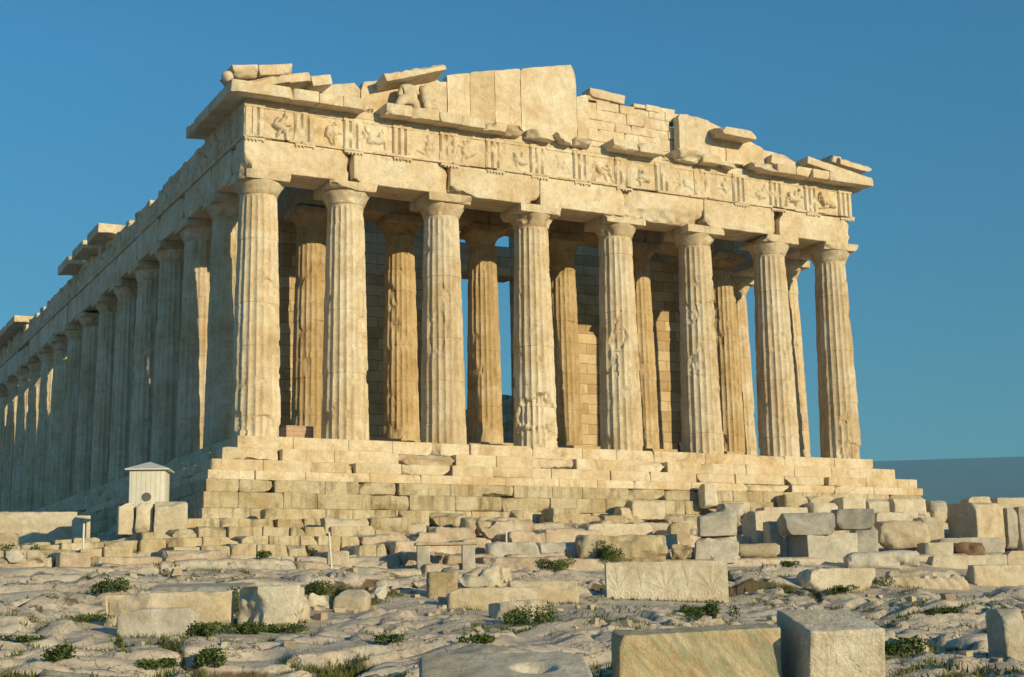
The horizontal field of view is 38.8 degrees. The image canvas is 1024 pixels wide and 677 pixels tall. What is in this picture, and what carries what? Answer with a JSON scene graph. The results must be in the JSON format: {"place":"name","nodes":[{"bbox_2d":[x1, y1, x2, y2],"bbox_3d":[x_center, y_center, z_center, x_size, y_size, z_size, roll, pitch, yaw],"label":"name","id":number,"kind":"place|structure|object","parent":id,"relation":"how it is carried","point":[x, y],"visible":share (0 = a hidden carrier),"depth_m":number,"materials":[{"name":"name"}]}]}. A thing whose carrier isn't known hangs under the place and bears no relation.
{"place":"outdoors","nodes":[
{"label":"outdoors","id":0,"kind":"place"},
{"bbox_2d":[0,523,1023,676],"bbox_3d":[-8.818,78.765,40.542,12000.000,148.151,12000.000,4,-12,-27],"label":"ground","id":1,"kind":"structure","parent":0,"point":[426,635],"depth_m":32.70,"materials":[{"name":"stone"}]},
{"bbox_2d":[0,533,18,545],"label":"stone block","id":2,"kind":"object","parent":1,"relation":"on","point":[6,538],"depth_m":50.63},
{"bbox_2d":[0,634,46,642],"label":"shrub","id":3,"kind":"object","parent":1,"relation":"on","point":[23,638],"visible":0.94,"depth_m":24.95,"materials":[{"name":"green plant"}]},
{"bbox_2d":[0,512,76,543],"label":"moulded block","id":4,"kind":"object","parent":1,"relation":"on","point":[29,527],"depth_m":55.76,"materials":[{"name":"stone"}]},
{"bbox_2d":[40,640,76,661],"bbox_3d":[-6.991,4.818,22.382,0.548,0.343,0.311,-1,-10,0],"label":"shrub","id":5,"kind":"object","parent":1,"relation":"on","point":[60,651],"visible":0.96,"depth_m":22.34,"materials":[{"name":"green plant"}]},
{"bbox_2d":[71,515,90,538],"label":"stone block","id":6,"kind":"object","parent":1,"relation":"on","point":[78,521],"depth_m":54.56,"materials":[{"name":"stone"}]},
{"bbox_2d":[71,613,114,621],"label":"shrub","id":7,"kind":"object","parent":1,"relation":"on","point":[89,617],"visible":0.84,"depth_m":29.44,"materials":[{"name":"green plant"}]},
{"bbox_2d":[89,576,131,592],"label":"shrub","id":8,"kind":"object","parent":1,"relation":"on","point":[121,584],"visible":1,"depth_m":35.12,"materials":[{"name":"green plant"}]},
{"bbox_2d":[116,502,133,534],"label":"stone block","id":9,"kind":"object","parent":1,"relation":"on","point":[125,519],"depth_m":49.03,"materials":[{"name":"stone"}]},
{"bbox_2d":[134,656,179,668],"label":"shrub","id":10,"kind":"object","parent":1,"relation":"on","point":[165,662],"visible":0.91,"depth_m":22.89,"materials":[{"name":"green plant"}]},
{"bbox_2d":[116,607,199,637],"bbox_3d":[-6.922,5.630,28.438,1.534,0.711,0.619,0,-10,-4],"label":"stone block","id":11,"kind":"object","parent":1,"relation":"on","point":[173,621],"depth_m":28.16,"materials":[{"name":"grey stone"}]},
{"bbox_2d":[105,590,234,627],"bbox_3d":[-7.250,5.808,30.803,2.652,0.909,1.040,0,-10,-6],"label":"stone block","id":12,"kind":"object","parent":1,"relation":"on","point":[211,606],"depth_m":30.40,"materials":[{"name":"stone"}]},
{"bbox_2d":[154,502,187,533],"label":"stone block","id":13,"kind":"object","parent":1,"relation":"on","point":[170,516],"depth_m":49.04,"materials":[{"name":"stone"}]},
{"bbox_2d":[184,620,217,636],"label":"shrub","id":14,"kind":"object","parent":1,"relation":"on","point":[202,628],"visible":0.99,"depth_m":24.96,"materials":[{"name":"green plant"}]},
{"bbox_2d":[150,582,255,596],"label":"stone slab","id":15,"kind":"structure","parent":1,"relation":"on","point":[193,587],"depth_m":38.12,"materials":[{"name":"grey stone"}]},
{"bbox_2d":[192,644,227,665],"bbox_3d":[-4.862,5.122,23.481,0.596,0.364,0.489,-1,-10,0],"label":"shrub","id":16,"kind":"object","parent":1,"relation":"on","point":[204,657],"visible":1,"depth_m":23.36,"materials":[{"name":"green plant"}]},
{"bbox_2d":[226,582,239,617],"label":"shrub","id":17,"kind":"object","parent":1,"relation":"on","point":[236,599],"visible":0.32,"depth_m":32.67,"materials":[{"name":"green plant"}]},
{"bbox_2d":[208,621,268,634],"bbox_3d":[-5.559,5.768,28.942,0.818,0.320,1.490,-10,-14,40],"label":"shrub","id":18,"kind":"object","parent":1,"relation":"on","point":[249,628],"visible":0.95,"depth_m":29.06,"materials":[{"name":"green plant"}]},
{"bbox_2d":[238,585,304,628],"bbox_3d":[-5.092,5.739,30.558,1.372,1.073,0.925,-1,-10,-2],"label":"broken boulder","id":19,"kind":"object","parent":1,"relation":"on","point":[277,604],"visible":0.68,"depth_m":30.21,"materials":[{"name":"stone"}]},
{"bbox_2d":[240,622,309,632],"bbox_3d":[-4.883,5.921,29.716,1.519,0.234,1.218,-1,-10,0],"label":"shrub","id":20,"kind":"object","parent":1,"relation":"on","point":[297,627],"visible":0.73,"depth_m":29.52,"materials":[{"name":"green plant"}]},
{"bbox_2d":[297,597,309,622],"bbox_3d":[-4.673,6.090,32.487,0.300,0.751,0.523,0,-10,-4],"label":"stone fragment","id":21,"kind":"object","parent":1,"relation":"on","point":[305,613],"visible":0.28,"depth_m":32.39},
{"bbox_2d":[284,579,335,594],"bbox_3d":[-5.911,7.112,41.549,1.973,0.548,1.137,-2,-10,6],"label":"shrub","id":22,"kind":"object","parent":1,"relation":"on","point":[316,584],"visible":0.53,"depth_m":41.28,"materials":[{"name":"green plant"}]},
{"bbox_2d":[307,593,328,609],"bbox_3d":[-4.766,6.467,35.466,0.562,0.514,0.352,4,-11,-24],"label":"stone fragment","id":23,"kind":"object","parent":1,"relation":"on","point":[318,602],"visible":0.84,"depth_m":35.39,"materials":[{"name":"stone"}]},
{"bbox_2d":[333,589,370,610],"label":"scrolled block","id":24,"kind":"object","parent":1,"relation":"on","point":[353,599],"depth_m":35.70,"materials":[{"name":"stone"}]},
{"bbox_2d":[375,584,388,600],"bbox_3d":[-3.391,6.638,37.862,0.376,0.454,0.319,-1,-10,0],"label":"stone fragment","id":25,"kind":"object","parent":1,"relation":"on","point":[381,591],"visible":0.98,"depth_m":37.82,"materials":[{"name":"grey stone"}]},
{"bbox_2d":[374,633,405,643],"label":"shrub","id":26,"kind":"object","parent":1,"relation":"on","point":[392,638],"visible":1,"depth_m":25.71,"materials":[{"name":"green plant"}]},
{"bbox_2d":[426,571,457,597],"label":"rough block","id":27,"kind":"object","parent":1,"relation":"on","point":[441,584],"depth_m":39.42,"materials":[{"name":"stone"}]},
{"bbox_2d":[414,542,477,568],"bbox_3d":[-2.115,7.043,46.395,2.004,1.051,0.608,0,-11,-8],"label":"stone bench","id":28,"kind":"object","parent":1,"relation":"on","point":[467,554],"visible":0.77,"depth_m":46.22,"materials":[{"name":"grey stone"}]},
{"bbox_2d":[0,63,922,537],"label":"ancient temple","id":29,"kind":"structure","parent":1,"relation":"on","point":[248,283],"depth_m":64.15,"materials":[{"name":"stone"}]},
{"bbox_2d":[280,425,313,437],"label":"layered block","id":30,"kind":"structure","parent":29,"relation":"on","point":[297,431],"depth_m":57.71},
{"bbox_2d":[395,84,419,107],"bbox_3d":[-4.356,-10.001,60.183,1.174,1.192,0.726,4,-12,-27],"label":"statue","id":31,"kind":"object","parent":29,"relation":"on","point":[407,94],"visible":0.96,"depth_m":59.95,"materials":[{"name":"stone"}]},
{"bbox_2d":[418,85,439,111],"bbox_3d":[-3.455,-9.950,60.637,0.837,1.279,0.609,4,-12,-27],"label":"statue","id":32,"kind":"object","parent":29,"relation":"on","point":[426,97],"visible":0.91,"depth_m":60.39,"materials":[{"name":"stone"}]},
{"bbox_2d":[698,484,717,508],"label":"white block","id":33,"kind":"object","parent":29,"relation":"on","point":[707,497],"depth_m":61.06,"materials":[{"name":"stone"}]},
{"bbox_2d":[0,511,947,573],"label":"terrace wall","id":34,"kind":"structure","parent":1,"relation":"on","point":[219,538],"depth_m":48.40,"materials":[{"name":"stone"}]},
{"bbox_2d":[6,550,24,563],"bbox_3d":[-14.298,6.299,41.856,0.524,0.379,0.521,1,-11,-10],"label":"stone","id":35,"kind":"object","parent":34,"relation":"on","point":[15,556],"visible":1,"depth_m":41.63,"materials":[{"name":"grey stone"}]},
{"bbox_2d":[26,550,44,562],"bbox_3d":[-13.798,6.328,42.112,0.503,0.411,0.513,1,-11,-10],"label":"stone","id":36,"kind":"object","parent":34,"relation":"on","point":[37,556],"visible":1,"depth_m":41.90,"materials":[{"name":"stone"}]},
{"bbox_2d":[135,503,153,532],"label":"stone block","id":37,"kind":"object","parent":34,"relation":"on","point":[144,521],"depth_m":49.06,"materials":[{"name":"stone"}]},
{"bbox_2d":[125,462,173,519],"bbox_3d":[-12.560,5.251,50.323,1.480,1.960,1.480,0,-10,-6],"label":"wooden hut","id":38,"kind":"object","parent":34,"relation":"on","point":[149,482],"visible":0.73,"depth_m":49.77,"materials":[{"name":"wood"}]},
{"bbox_2d":[260,509,277,519],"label":"rough block","id":39,"kind":"structure","parent":34,"relation":"on","point":[271,514],"depth_m":51.29,"materials":[{"name":"stone"}]},
{"bbox_2d":[320,517,368,534],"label":"rough block","id":40,"kind":"structure","parent":34,"relation":"on","point":[327,523],"depth_m":50.95,"materials":[{"name":"stone"}]},
{"bbox_2d":[367,517,409,534],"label":"rough block","id":41,"kind":"structure","parent":34,"relation":"on","point":[386,525],"depth_m":51.76,"materials":[{"name":"stone"}]},
{"bbox_2d":[397,510,428,526],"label":"rough block","id":42,"kind":"structure","parent":34,"relation":"on","point":[421,516],"depth_m":53.77,"materials":[{"name":"stone"}]},
{"bbox_2d":[429,513,464,526],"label":"rough block","id":43,"kind":"structure","parent":34,"relation":"on","point":[446,519],"depth_m":54.38,"materials":[{"name":"stone"}]},
{"bbox_2d":[459,517,475,532],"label":"rough block","id":44,"kind":"structure","parent":34,"relation":"on","point":[470,522],"depth_m":53.21,"materials":[{"name":"stone"}]},
{"bbox_2d":[475,521,491,535],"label":"rough block","id":45,"kind":"object","parent":34,"relation":"on","point":[483,524],"depth_m":53.51,"materials":[{"name":"stone"}]},
{"bbox_2d":[485,542,539,557],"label":"kerb block","id":46,"kind":"structure","parent":34,"relation":"on","point":[503,549],"depth_m":49.12,"materials":[{"name":"grey stone"}]},
{"bbox_2d":[509,510,531,520],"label":"rough block","id":47,"kind":"object","parent":34,"relation":"on","point":[524,515],"depth_m":55.91,"materials":[{"name":"stone"}]},
{"bbox_2d":[539,542,577,557],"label":"kerb block","id":48,"kind":"structure","parent":34,"relation":"on","point":[568,547],"depth_m":49.98,"materials":[{"name":"grey stone"}]},
{"bbox_2d":[541,508,580,521],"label":"rough block","id":49,"kind":"object","parent":34,"relation":"on","point":[568,514],"depth_m":56.79,"materials":[{"name":"stone"}]},
{"bbox_2d":[575,534,667,561],"bbox_3d":[3.758,7.263,49.947,3.135,1.059,0.978,0,-10,-6],"label":"rough block","id":50,"kind":"object","parent":34,"relation":"on","point":[644,548],"depth_m":49.63,"materials":[{"name":"stone"}]},
{"bbox_2d":[613,507,631,519],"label":"stone block","id":51,"kind":"object","parent":34,"relation":"on","point":[625,512],"depth_m":58.06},
{"bbox_2d":[624,500,664,520],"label":"stone block","id":52,"kind":"object","parent":34,"relation":"on","point":[643,510],"depth_m":58.56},
{"bbox_2d":[667,522,689,544],"bbox_3d":[6.208,7.380,54.257,0.781,1.106,0.638,1,-11,-10],"label":"stone fragment","id":53,"kind":"object","parent":34,"relation":"on","point":[680,531],"visible":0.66,"depth_m":53.99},
{"bbox_2d":[716,503,745,517],"bbox_3d":[9.182,7.244,60.823,1.242,0.706,0.818,-1,-10,0],"label":"rough stone","id":54,"kind":"object","parent":34,"relation":"on","point":[739,509],"visible":0.73,"depth_m":60.50,"materials":[{"name":"grey stone"}]},
{"bbox_2d":[755,507,807,520],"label":"stone block","id":55,"kind":"object","parent":34,"relation":"on","point":[778,511],"depth_m":60.02,"materials":[{"name":"stone"}]},
{"bbox_2d":[803,502,837,512],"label":"stone block","id":56,"kind":"object","parent":34,"relation":"on","point":[813,507],"depth_m":62.70,"materials":[{"name":"stone"}]},
{"bbox_2d":[833,497,865,508],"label":"stone block","id":57,"kind":"object","parent":34,"relation":"on","point":[850,502],"depth_m":63.62,"materials":[{"name":"stone"}]},
{"bbox_2d":[866,499,889,512],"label":"stone block","id":58,"kind":"object","parent":34,"relation":"on","point":[879,505],"depth_m":64.20,"materials":[{"name":"stone"}]},
{"bbox_2d":[887,498,926,515],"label":"stone block","id":59,"kind":"object","parent":34,"relation":"on","point":[908,505],"depth_m":65.07,"materials":[{"name":"stone"}]},
{"bbox_2d":[925,500,946,516],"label":"stone block","id":60,"kind":"object","parent":34,"relation":"on","point":[940,506],"depth_m":65.86,"materials":[{"name":"grey stone"}]},
{"bbox_2d":[456,633,494,643],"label":"shrub","id":61,"kind":"object","parent":1,"relation":"on","point":[484,638],"visible":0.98,"depth_m":25.16,"materials":[{"name":"green plant"}]},
{"bbox_2d":[457,566,511,587],"bbox_3d":[-0.806,7.095,42.638,1.626,0.820,0.809,-1,-10,0],"label":"jagged stone","id":62,"kind":"object","parent":1,"relation":"on","point":[497,576],"visible":0.77,"depth_m":42.41,"materials":[{"name":"stone"}]},
{"bbox_2d":[447,587,541,609],"bbox_3d":[-0.457,6.715,37.132,2.409,0.715,0.734,0,-10,-6],"label":"stone block","id":63,"kind":"object","parent":1,"relation":"on","point":[483,598],"depth_m":36.80,"materials":[{"name":"stone"}]},
{"bbox_2d":[419,651,592,676],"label":"stone slab","id":64,"kind":"structure","parent":1,"relation":"on","point":[545,664],"depth_m":17.45,"materials":[{"name":"stone"}]},
{"bbox_2d":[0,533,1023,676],"bbox_3d":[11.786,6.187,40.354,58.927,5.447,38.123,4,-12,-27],"label":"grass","id":65,"kind":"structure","parent":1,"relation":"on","point":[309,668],"depth_m":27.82,"materials":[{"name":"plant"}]},
{"bbox_2d":[488,599,547,620],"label":"wedge block","id":66,"kind":"object","parent":1,"relation":"on","point":[497,610],"depth_m":33.66,"materials":[{"name":"stone"}]},
{"bbox_2d":[32,558,1023,676],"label":"rubble","id":67,"kind":"object","parent":1,"relation":"on","point":[595,621],"visible":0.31,"depth_m":35.92,"materials":[{"name":"stone"}]},
{"bbox_2d":[499,605,562,625],"bbox_3d":[0.420,6.199,32.501,1.445,0.490,1.300,-1,-10,0],"label":"shrub","id":68,"kind":"object","parent":1,"relation":"on","point":[521,616],"visible":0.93,"depth_m":32.50,"materials":[{"name":"green plant"}]},
{"bbox_2d":[508,580,578,603],"bbox_3d":[0.842,6.944,39.486,1.858,0.738,0.820,0,-10,-6],"label":"stone block","id":69,"kind":"object","parent":1,"relation":"on","point":[557,591],"depth_m":39.16,"materials":[{"name":"stone"}]},
{"bbox_2d":[532,557,576,570],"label":"shrub","id":70,"kind":"object","parent":1,"relation":"on","point":[559,562],"visible":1,"depth_m":45.44,"materials":[{"name":"green plant"}]},
{"bbox_2d":[594,539,625,561],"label":"shrub","id":71,"kind":"object","parent":1,"relation":"on","point":[605,556],"visible":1,"depth_m":49.08,"materials":[{"name":"green plant"}]},
{"bbox_2d":[578,523,652,535],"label":"stone block","id":72,"kind":"object","parent":1,"relation":"on","point":[624,529],"depth_m":54.53,"materials":[{"name":"stone"}]},
{"bbox_2d":[604,561,728,601],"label":"carved slab","id":73,"kind":"structure","parent":1,"relation":"on","point":[694,580],"depth_m":41.05,"materials":[{"name":"stone"}]},
{"bbox_2d":[671,544,692,559],"bbox_3d":[5.958,7.543,50.970,0.727,0.656,0.648,-1,-10,0],"label":"stone fragment","id":74,"kind":"object","parent":1,"relation":"on","point":[681,552],"visible":0.95,"depth_m":50.77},
{"bbox_2d":[611,623,781,676],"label":"stone slab","id":75,"kind":"structure","parent":1,"relation":"on","point":[748,650],"depth_m":18.21,"materials":[{"name":"stone"}]},
{"bbox_2d":[689,598,740,618],"bbox_3d":[4.716,6.308,33.957,1.231,0.493,0.623,-1,-10,0],"label":"shrub","id":76,"kind":"object","parent":1,"relation":"on","point":[710,609],"visible":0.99,"depth_m":33.83,"materials":[{"name":"green plant"}]},
{"bbox_2d":[693,536,739,562],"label":"cracked block","id":77,"kind":"object","parent":1,"relation":"on","point":[722,548],"depth_m":51.33,"materials":[{"name":"grey stone"}]},
{"bbox_2d":[697,511,736,536],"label":"cracked block","id":78,"kind":"object","parent":77,"relation":"on","point":[724,523],"depth_m":51.44,"materials":[{"name":"grey stone"}]},
{"bbox_2d":[742,510,774,543],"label":"stone block","id":79,"kind":"object","parent":1,"relation":"on","point":[752,523],"depth_m":55.90,"materials":[{"name":"stone"}]},
{"bbox_2d":[740,543,779,557],"bbox_3d":[8.940,7.663,52.394,1.411,0.562,0.545,-2,-10,6],"label":"column fragment","id":80,"kind":"object","parent":1,"relation":"on","point":[765,550],"depth_m":52.18,"materials":[{"name":"stone"}]},
{"bbox_2d":[763,521,782,556],"bbox_3d":[9.832,7.576,54.681,0.483,1.378,0.827,1,-11,-12],"label":"stone slab","id":81,"kind":"object","parent":1,"relation":"on","point":[771,534],"depth_m":54.41,"materials":[{"name":"grey stone"}]},
{"bbox_2d":[775,494,807,506],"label":"stone block","id":82,"kind":"object","parent":1,"relation":"on","point":[786,500],"depth_m":63.05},
{"bbox_2d":[805,496,833,502],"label":"stone block","id":83,"kind":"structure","parent":1,"relation":"on","point":[825,499],"depth_m":64.05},
{"bbox_2d":[786,533,857,559],"bbox_3d":[11.590,7.862,54.399,2.285,1.105,1.523,3,-11,-24],"label":"stone block","id":84,"kind":"object","parent":1,"relation":"on","point":[837,545],"depth_m":53.76,"materials":[{"name":"grey stone"}]},
{"bbox_2d":[777,512,835,535],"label":"stone block","id":85,"kind":"object","parent":84,"relation":"on","point":[800,524],"depth_m":53.51,"materials":[{"name":"stone"}]},
{"bbox_2d":[831,508,874,530],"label":"stone block","id":86,"kind":"object","parent":84,"relation":"on","point":[855,519],"depth_m":54.68,"materials":[{"name":"stone"}]},
{"bbox_2d":[777,609,884,676],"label":"stone block","id":87,"kind":"object","parent":1,"relation":"on","point":[831,643],"depth_m":18.04,"materials":[{"name":"stone"}]},
{"bbox_2d":[796,568,875,591],"bbox_3d":[10.109,7.622,45.338,2.316,0.892,0.934,1,-11,-12],"label":"stone block","id":88,"kind":"object","parent":1,"relation":"on","point":[824,578],"depth_m":44.96,"materials":[{"name":"stone"}]},
{"bbox_2d":[822,584,859,594],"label":"shrub","id":89,"kind":"object","parent":1,"relation":"on","point":[838,589],"visible":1,"depth_m":41.80,"materials":[{"name":"green plant"}]},
{"bbox_2d":[849,527,878,551],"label":"stone block","id":90,"kind":"object","parent":1,"relation":"on","point":[867,540],"depth_m":56.34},
{"bbox_2d":[843,550,919,568],"bbox_3d":[13.389,8.036,52.597,2.688,0.732,0.737,0,-10,-6],"label":"column drum","id":91,"kind":"object","parent":1,"relation":"on","point":[899,559],"depth_m":52.38,"materials":[{"name":"grey stone"}]},
{"bbox_2d":[872,577,894,585],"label":"shrub","id":92,"kind":"object","parent":1,"relation":"on","point":[875,581],"visible":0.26,"depth_m":45.45,"materials":[{"name":"green plant"}]},
{"bbox_2d":[874,512,917,525],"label":"stone block","id":93,"kind":"object","parent":1,"relation":"on","point":[883,516],"depth_m":60.88,"materials":[{"name":"stone"}]},
{"bbox_2d":[874,520,929,550],"bbox_3d":[15.506,7.851,57.726,2.074,1.248,0.966,-1,-10,0],"label":"rounded rock","id":94,"kind":"object","parent":1,"relation":"on","point":[901,535],"visible":0.87,"depth_m":57.32,"materials":[{"name":"stone"}]},
{"bbox_2d":[885,635,932,655],"bbox_3d":[6.104,4.874,23.092,0.993,0.338,0.716,0,-10,-7],"label":"shrub","id":95,"kind":"object","parent":1,"relation":"on","point":[911,642],"visible":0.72,"depth_m":22.90,"materials":[{"name":"green plant"}]},
{"bbox_2d":[883,570,968,589],"bbox_3d":[13.440,7.951,47.486,2.961,0.759,0.843,0,-10,-4],"label":"fluted fragment","id":96,"kind":"object","parent":1,"relation":"on","point":[947,579],"visible":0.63,"depth_m":47.19,"materials":[{"name":"stone"}]},
{"bbox_2d":[913,517,943,542],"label":"stone block","id":97,"kind":"object","parent":1,"relation":"on","point":[935,525],"depth_m":59.93,"materials":[{"name":"stone"}]},
{"bbox_2d":[917,542,952,555],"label":"stone block","id":98,"kind":"object","parent":1,"relation":"on","point":[941,549],"depth_m":56.14,"materials":[{"name":"stone"}]},
{"bbox_2d":[925,606,962,613],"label":"shrub","id":99,"kind":"object","parent":1,"relation":"on","point":[955,609],"visible":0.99,"depth_m":34.49,"materials":[{"name":"green plant"}]},
{"bbox_2d":[926,555,1006,568],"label":"stone block","id":100,"kind":"object","parent":1,"relation":"on","point":[960,562],"depth_m":53.74,"materials":[{"name":"stone"}]},
{"bbox_2d":[932,537,1005,552],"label":"stone slab","id":101,"kind":"structure","parent":1,"relation":"on","point":[994,545],"depth_m":58.88,"materials":[{"name":"grey stone"}]},
{"bbox_2d":[953,542,984,554],"bbox_3d":[17.929,8.339,57.078,1.236,0.703,0.529,-1,-10,0],"label":"brown stone","id":102,"kind":"object","parent":1,"relation":"on","point":[970,548],"visible":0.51,"depth_m":57.01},
{"bbox_2d":[947,502,1005,541],"bbox_3d":[19.180,7.820,60.214,1.696,1.975,1.730,5,-12,-31],"label":"slotted block","id":103,"kind":"object","parent":1,"relation":"on","point":[970,520],"depth_m":59.62,"materials":[{"name":"stone"}]},
{"bbox_2d":[965,564,1023,586],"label":"stone block","id":104,"kind":"object","parent":1,"relation":"on","point":[1000,575],"depth_m":48.77,"materials":[{"name":"stone"}]},
{"bbox_2d":[986,608,1023,660],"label":"stone block","id":105,"kind":"object","parent":1,"relation":"on","point":[1005,632],"depth_m":24.09,"materials":[{"name":"stone"}]},
{"bbox_2d":[990,498,1023,507],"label":"stone block","id":106,"kind":"object","parent":1,"relation":"on","point":[1010,502],"depth_m":61.01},
{"bbox_2d":[1003,508,1018,548],"bbox_3d":[20.667,7.908,60.467,0.495,1.677,0.825,1,-11,-10],"label":"stone slab","id":107,"kind":"object","parent":1,"relation":"on","point":[1011,526],"depth_m":60.11,"materials":[{"name":"grey stone"}]},
{"bbox_2d":[1002,550,1023,564],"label":"stone block","id":108,"kind":"object","parent":1,"relation":"on","point":[1015,557],"depth_m":56.04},
{"bbox_2d":[1013,507,1023,550],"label":"stone block","id":109,"kind":"object","parent":1,"relation":"on","point":[1020,517],"depth_m":60.46,"materials":[{"name":"grey stone"}]},
{"bbox_2d":[0,0,1023,460],"label":"sky","id":110,"kind":"structure","parent":0,"point":[99,99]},
{"bbox_2d":[872,457,1023,504],"bbox_3d":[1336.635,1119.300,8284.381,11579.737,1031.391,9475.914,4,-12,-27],"label":"hill","id":111,"kind":"structure","parent":0,"point":[950,481],"depth_m":8383.74,"materials":[{"name":"blue"}]},
{"bbox_2d":[960,496,990,502],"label":"stone block","id":112,"kind":"object","parent":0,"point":[982,499],"depth_m":60.05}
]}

